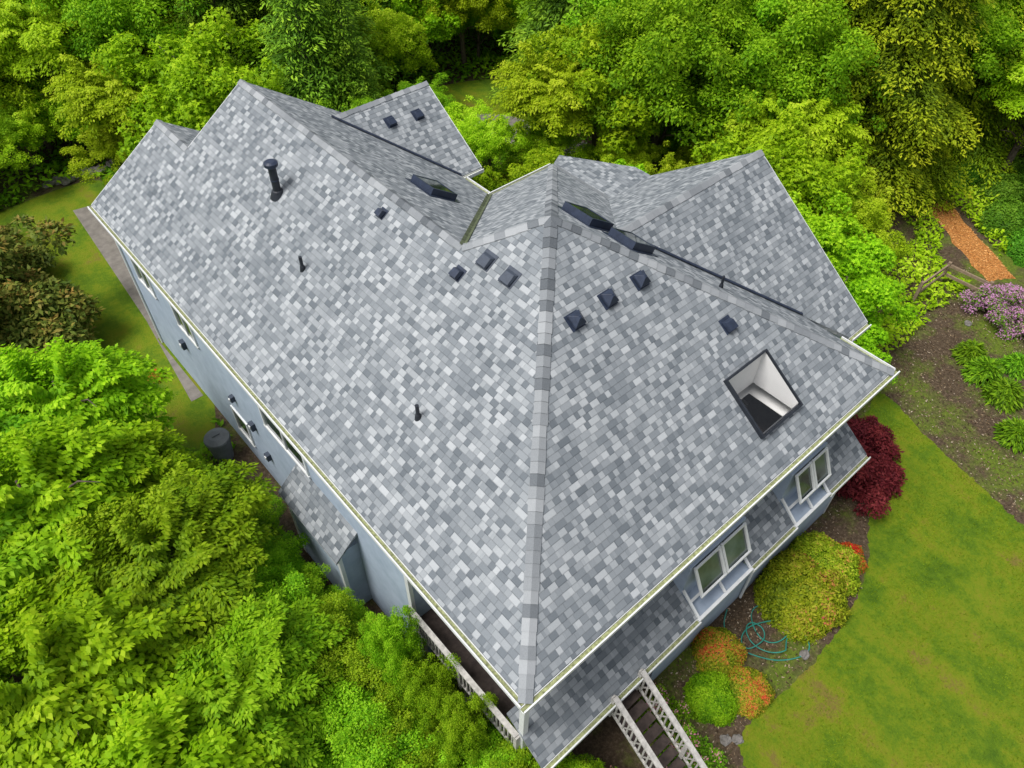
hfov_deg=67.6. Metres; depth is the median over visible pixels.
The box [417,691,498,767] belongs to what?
shrub
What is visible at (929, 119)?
cedar tree
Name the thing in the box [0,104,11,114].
understory shrub
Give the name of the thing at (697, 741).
rose bush
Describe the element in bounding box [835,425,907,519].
japanese maple
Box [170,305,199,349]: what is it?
window
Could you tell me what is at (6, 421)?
broadleaf tree
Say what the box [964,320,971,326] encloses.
garden rock
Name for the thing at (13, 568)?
broadleaf tree
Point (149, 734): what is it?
maple tree
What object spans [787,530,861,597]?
rounded shrub
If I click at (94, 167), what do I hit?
garden rock
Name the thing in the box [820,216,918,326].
maple tree
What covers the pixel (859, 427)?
japanese maple
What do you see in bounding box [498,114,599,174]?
understory shrub
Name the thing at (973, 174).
clipped hedge
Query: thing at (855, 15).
broadleaf tree
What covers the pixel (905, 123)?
understory shrub
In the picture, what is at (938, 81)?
cedar tree
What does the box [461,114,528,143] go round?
path
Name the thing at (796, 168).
maple tree
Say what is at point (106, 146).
understory shrub
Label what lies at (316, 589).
shrub
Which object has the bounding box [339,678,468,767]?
shrub
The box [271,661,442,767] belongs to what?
shrub
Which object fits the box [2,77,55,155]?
understory shrub
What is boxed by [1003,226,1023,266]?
clipped hedge
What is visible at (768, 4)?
broadleaf tree
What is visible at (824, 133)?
broadleaf tree
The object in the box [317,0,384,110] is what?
conifer tree
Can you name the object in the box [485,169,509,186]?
woodland shrub
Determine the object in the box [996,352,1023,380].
daylily clump
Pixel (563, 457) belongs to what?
house
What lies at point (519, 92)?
broadleaf tree
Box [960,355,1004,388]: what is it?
daylily clump
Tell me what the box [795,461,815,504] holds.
window
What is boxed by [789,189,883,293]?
maple tree
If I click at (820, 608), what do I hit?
rounded shrub
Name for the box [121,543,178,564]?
shrub
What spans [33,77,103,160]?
understory shrub
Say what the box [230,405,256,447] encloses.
window
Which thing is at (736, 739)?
garden rock
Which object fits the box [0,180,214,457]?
lawn
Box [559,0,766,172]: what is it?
broadleaf tree
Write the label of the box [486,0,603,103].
broadleaf tree
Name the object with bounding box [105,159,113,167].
garden rock
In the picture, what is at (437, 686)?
shrub
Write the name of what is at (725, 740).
garden rock
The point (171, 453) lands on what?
maple tree
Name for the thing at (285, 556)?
shrub
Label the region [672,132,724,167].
understory shrub
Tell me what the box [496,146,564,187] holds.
understory shrub
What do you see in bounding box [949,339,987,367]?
daylily clump
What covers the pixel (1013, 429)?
daylily clump
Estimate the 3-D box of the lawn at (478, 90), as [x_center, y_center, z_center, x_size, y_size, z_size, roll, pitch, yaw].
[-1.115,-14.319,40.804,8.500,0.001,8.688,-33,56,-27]
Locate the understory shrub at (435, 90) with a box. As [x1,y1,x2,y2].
[382,73,463,120]
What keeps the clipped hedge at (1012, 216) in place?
on the ground at (606, 742)
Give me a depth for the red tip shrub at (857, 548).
22.71 m
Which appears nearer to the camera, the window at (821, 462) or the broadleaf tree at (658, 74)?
the window at (821, 462)
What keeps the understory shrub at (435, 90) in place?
on the ground at (606, 742)
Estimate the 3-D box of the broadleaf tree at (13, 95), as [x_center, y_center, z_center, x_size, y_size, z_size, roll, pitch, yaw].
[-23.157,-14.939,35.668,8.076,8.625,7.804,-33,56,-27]
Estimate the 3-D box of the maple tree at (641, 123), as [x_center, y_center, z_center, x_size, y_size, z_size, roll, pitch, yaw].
[4.200,-12.691,34.315,8.033,8.230,8.074,-33,56,-27]
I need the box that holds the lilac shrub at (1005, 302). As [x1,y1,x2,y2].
[958,282,1023,342]
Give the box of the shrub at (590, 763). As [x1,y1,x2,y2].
[555,751,604,767]
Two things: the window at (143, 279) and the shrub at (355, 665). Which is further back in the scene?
the window at (143, 279)
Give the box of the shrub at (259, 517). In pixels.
[169,485,289,573]
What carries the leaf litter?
on the ground at (606, 742)
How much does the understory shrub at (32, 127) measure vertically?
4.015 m
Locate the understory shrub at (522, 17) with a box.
[489,5,543,52]
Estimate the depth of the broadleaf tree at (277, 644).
16.32 m
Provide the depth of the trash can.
24.60 m
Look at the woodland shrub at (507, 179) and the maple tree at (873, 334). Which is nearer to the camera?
the maple tree at (873, 334)
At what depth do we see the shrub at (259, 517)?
21.06 m
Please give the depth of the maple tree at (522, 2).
40.29 m
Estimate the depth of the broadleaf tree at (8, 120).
33.90 m
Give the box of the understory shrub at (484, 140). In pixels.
[454,99,534,179]
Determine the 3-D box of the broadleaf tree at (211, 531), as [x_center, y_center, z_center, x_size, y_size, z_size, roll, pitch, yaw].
[-8.097,5.124,19.241,6.106,5.978,5.874,-33,56,-27]
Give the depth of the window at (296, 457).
20.56 m
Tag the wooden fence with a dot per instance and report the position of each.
(945, 269)
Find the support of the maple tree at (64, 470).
on the ground at (606, 742)
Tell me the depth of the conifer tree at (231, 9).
33.30 m
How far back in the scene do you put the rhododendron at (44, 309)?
27.04 m
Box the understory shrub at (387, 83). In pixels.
[322,71,391,98]
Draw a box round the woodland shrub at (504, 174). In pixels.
[491,158,522,178]
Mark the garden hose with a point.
(752, 622)
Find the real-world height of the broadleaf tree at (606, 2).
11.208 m
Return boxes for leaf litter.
[644,265,1023,767]
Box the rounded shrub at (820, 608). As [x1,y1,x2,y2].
[753,547,852,645]
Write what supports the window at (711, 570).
in the house
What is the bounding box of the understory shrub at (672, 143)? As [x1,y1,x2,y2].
[655,104,724,161]
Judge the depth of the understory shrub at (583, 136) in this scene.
36.02 m
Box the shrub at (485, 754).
[416,722,531,767]
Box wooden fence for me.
[910,261,993,302]
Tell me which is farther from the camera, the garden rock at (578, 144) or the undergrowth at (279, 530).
the garden rock at (578, 144)
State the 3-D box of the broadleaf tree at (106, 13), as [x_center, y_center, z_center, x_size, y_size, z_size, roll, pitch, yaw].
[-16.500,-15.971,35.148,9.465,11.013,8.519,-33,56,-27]
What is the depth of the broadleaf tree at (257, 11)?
34.88 m
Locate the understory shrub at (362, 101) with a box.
[319,95,373,111]
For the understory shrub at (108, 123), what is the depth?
34.54 m
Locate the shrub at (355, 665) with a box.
[303,590,428,746]
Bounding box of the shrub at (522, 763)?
[478,716,569,767]
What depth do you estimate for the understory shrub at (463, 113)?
34.44 m
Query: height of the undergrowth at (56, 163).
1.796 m
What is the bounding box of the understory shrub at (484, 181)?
[471,161,507,191]
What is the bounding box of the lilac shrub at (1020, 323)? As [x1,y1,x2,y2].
[1001,309,1023,333]
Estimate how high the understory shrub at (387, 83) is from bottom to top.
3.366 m
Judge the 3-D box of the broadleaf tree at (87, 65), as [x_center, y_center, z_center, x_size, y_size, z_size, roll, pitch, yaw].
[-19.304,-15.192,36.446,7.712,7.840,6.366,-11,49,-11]
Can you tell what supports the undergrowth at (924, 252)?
on the ground at (606, 742)
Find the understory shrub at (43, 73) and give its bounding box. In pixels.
[18,61,50,89]
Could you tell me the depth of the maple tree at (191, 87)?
30.92 m
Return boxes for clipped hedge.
[937,158,988,193]
[975,196,1023,239]
[976,147,1023,174]
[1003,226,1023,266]
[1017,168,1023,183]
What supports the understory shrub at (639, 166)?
on the ground at (606, 742)
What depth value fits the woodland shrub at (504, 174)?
35.69 m
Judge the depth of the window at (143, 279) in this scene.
25.12 m
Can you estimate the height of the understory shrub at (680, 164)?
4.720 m
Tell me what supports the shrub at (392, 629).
on the ground at (606, 742)
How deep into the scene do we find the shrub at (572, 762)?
17.18 m
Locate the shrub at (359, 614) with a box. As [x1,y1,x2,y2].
[320,584,367,643]
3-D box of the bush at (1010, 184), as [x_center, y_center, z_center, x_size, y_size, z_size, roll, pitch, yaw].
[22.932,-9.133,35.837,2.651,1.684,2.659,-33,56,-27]
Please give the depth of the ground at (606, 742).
26.55 m
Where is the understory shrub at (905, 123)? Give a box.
[861,91,948,143]
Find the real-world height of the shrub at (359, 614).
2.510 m
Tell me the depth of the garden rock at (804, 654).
20.96 m
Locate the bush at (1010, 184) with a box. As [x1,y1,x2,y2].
[973,172,1023,204]
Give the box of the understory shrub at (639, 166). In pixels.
[614,158,648,173]
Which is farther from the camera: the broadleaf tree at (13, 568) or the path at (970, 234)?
the path at (970, 234)
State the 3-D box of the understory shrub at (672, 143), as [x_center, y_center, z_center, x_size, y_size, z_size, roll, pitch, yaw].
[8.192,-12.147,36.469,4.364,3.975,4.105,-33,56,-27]
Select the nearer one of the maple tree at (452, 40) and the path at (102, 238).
the path at (102, 238)
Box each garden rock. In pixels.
[42,181,53,188]
[48,176,59,184]
[57,174,75,185]
[86,165,102,176]
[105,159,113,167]
[572,141,590,151]
[719,734,731,746]
[731,734,743,744]
[799,649,809,659]
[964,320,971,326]
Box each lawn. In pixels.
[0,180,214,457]
[437,79,566,156]
[738,393,1023,767]
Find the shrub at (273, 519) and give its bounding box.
[238,480,286,535]
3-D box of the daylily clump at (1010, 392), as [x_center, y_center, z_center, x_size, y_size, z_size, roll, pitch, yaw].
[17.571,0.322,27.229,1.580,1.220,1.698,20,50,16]
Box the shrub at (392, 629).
[356,605,426,692]
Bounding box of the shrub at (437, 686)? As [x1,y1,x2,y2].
[382,651,460,734]
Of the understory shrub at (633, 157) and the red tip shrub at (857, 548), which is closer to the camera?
the red tip shrub at (857, 548)
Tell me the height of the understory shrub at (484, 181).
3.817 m
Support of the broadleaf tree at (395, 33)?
on the ground at (606, 742)
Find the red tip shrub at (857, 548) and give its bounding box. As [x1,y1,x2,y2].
[837,542,868,575]
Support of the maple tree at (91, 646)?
on the ground at (606, 742)
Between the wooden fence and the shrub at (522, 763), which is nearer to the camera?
the shrub at (522, 763)
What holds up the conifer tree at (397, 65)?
on the ground at (606, 742)
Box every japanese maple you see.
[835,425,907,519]
[846,414,895,457]
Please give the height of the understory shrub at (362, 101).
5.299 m
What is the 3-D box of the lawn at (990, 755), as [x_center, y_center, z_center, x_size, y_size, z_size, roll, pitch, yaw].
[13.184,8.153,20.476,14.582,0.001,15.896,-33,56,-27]
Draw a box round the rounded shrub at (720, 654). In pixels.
[690,626,747,674]
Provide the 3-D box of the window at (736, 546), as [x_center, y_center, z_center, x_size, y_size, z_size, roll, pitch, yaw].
[5.406,3.954,18.455,0.940,0.849,0.455,-33,56,-27]
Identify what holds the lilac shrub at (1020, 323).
on the ground at (606, 742)
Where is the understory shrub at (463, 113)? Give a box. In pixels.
[445,95,485,146]
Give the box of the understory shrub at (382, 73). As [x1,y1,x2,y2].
[352,50,389,79]
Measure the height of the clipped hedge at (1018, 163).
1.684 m
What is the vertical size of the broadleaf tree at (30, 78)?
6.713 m
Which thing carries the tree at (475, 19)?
on the ground at (606, 742)
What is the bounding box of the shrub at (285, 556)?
[233,530,327,594]
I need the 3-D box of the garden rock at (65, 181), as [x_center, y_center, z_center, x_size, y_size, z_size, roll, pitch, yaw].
[-21.012,-9.652,36.111,0.715,0.541,0.847,17,50,14]
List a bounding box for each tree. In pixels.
[0,0,47,135]
[0,0,124,94]
[0,37,57,134]
[0,67,31,97]
[0,94,31,177]
[0,335,178,444]
[0,367,52,439]
[0,411,162,608]
[0,497,66,666]
[0,568,206,767]
[13,0,229,70]
[32,659,279,767]
[36,0,151,85]
[39,66,81,112]
[42,45,163,140]
[46,459,278,656]
[89,5,297,160]
[110,3,210,62]
[111,420,216,550]
[140,0,327,47]
[152,588,350,767]
[168,0,275,83]
[250,0,369,111]
[252,0,297,54]
[266,0,398,98]
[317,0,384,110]
[322,0,426,90]
[344,0,439,80]
[354,0,461,77]
[412,0,521,70]
[417,0,505,51]
[442,0,556,63]
[448,0,515,64]
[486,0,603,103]
[487,41,612,162]
[513,0,569,32]
[516,17,692,160]
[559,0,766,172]
[561,0,764,145]
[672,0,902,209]
[678,0,899,140]
[690,106,868,228]
[694,0,848,108]
[709,58,877,168]
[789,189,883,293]
[812,166,913,262]
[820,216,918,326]
[831,0,996,236]
[836,0,969,53]
[845,0,970,190]
[853,311,897,385]
[855,1,962,163]
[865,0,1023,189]
[884,0,1023,99]
[970,4,1023,144]
[980,49,1023,172]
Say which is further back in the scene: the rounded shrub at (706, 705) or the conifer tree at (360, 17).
the conifer tree at (360, 17)
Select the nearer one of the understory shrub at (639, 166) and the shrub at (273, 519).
the shrub at (273, 519)
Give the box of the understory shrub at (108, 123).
[85,97,141,145]
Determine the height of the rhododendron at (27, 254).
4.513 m
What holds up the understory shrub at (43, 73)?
on the ground at (606, 742)
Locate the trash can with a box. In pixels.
[204,428,233,462]
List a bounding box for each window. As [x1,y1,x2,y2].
[129,257,157,299]
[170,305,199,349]
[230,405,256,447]
[258,407,310,478]
[694,545,726,597]
[720,522,751,573]
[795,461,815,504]
[811,447,831,489]
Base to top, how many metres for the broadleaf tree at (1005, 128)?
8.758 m
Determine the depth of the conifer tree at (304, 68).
31.90 m
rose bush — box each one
[635,682,693,740]
[658,722,727,767]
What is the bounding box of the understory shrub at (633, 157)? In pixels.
[584,127,668,172]
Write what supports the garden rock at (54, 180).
on the ground at (606, 742)
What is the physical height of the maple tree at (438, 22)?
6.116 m
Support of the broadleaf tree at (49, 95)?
on the ground at (606, 742)
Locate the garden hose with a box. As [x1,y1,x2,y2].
[723,605,809,660]
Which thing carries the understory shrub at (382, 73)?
on the ground at (606, 742)
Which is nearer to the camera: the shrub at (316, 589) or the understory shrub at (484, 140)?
the shrub at (316, 589)
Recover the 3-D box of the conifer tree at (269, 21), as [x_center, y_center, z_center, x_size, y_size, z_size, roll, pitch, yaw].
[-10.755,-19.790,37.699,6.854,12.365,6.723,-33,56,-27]
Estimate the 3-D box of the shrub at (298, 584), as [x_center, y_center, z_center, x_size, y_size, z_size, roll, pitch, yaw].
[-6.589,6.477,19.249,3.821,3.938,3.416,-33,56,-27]
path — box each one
[73,205,202,400]
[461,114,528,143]
[929,202,1015,280]
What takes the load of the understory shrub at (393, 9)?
on the ground at (606, 742)
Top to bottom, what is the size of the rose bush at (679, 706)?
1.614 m
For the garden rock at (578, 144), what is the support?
on the ground at (606, 742)
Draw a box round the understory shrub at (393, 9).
[357,0,420,82]
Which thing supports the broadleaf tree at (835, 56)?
on the ground at (606, 742)
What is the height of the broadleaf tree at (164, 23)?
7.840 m
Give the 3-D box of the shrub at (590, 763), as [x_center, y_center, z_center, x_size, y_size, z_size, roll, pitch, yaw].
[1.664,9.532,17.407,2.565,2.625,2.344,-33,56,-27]
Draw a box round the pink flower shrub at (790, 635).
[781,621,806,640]
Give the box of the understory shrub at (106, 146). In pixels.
[59,121,147,184]
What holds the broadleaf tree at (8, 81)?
on the ground at (606, 742)
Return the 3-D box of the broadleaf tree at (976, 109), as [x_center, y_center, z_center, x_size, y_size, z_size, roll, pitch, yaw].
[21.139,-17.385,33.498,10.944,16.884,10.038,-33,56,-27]
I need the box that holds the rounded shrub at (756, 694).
[722,665,775,720]
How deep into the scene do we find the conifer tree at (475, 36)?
44.92 m
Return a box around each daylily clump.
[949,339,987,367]
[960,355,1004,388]
[980,376,1023,414]
[992,416,1023,453]
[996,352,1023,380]
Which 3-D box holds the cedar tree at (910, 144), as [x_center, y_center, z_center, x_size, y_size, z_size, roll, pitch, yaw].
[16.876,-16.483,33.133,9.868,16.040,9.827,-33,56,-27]
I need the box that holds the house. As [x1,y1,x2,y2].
[87,79,899,767]
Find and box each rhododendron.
[0,214,105,380]
[0,223,58,312]
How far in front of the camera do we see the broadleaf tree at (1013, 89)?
33.10 m
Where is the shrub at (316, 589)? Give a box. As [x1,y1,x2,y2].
[254,561,344,620]
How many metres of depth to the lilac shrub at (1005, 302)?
29.67 m
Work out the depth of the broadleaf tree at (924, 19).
33.30 m
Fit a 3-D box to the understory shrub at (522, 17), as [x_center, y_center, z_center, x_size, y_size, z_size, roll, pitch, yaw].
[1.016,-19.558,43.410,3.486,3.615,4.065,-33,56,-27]
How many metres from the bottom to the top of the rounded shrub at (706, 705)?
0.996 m
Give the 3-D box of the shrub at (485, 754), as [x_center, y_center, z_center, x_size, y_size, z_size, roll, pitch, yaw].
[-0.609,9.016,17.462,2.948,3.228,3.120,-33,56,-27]
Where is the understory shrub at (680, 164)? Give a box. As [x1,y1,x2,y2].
[643,140,707,174]
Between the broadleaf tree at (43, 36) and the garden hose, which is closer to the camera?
the garden hose
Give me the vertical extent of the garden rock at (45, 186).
0.308 m
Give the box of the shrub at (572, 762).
[526,753,585,767]
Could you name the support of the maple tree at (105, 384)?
on the ground at (606, 742)
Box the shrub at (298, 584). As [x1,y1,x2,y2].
[229,559,311,612]
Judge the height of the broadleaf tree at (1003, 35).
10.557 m
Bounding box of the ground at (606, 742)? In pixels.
[0,12,1023,767]
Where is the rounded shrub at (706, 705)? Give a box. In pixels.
[682,670,739,726]
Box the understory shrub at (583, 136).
[580,97,672,137]
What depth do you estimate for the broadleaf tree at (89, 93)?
31.62 m
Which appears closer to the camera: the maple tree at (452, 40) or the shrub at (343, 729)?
the shrub at (343, 729)
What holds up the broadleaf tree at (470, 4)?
on the ground at (606, 742)
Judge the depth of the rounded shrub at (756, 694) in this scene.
19.91 m
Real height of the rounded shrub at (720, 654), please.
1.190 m
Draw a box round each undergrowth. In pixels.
[0,11,690,466]
[0,191,391,757]
[657,72,1023,353]
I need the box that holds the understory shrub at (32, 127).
[0,93,70,177]

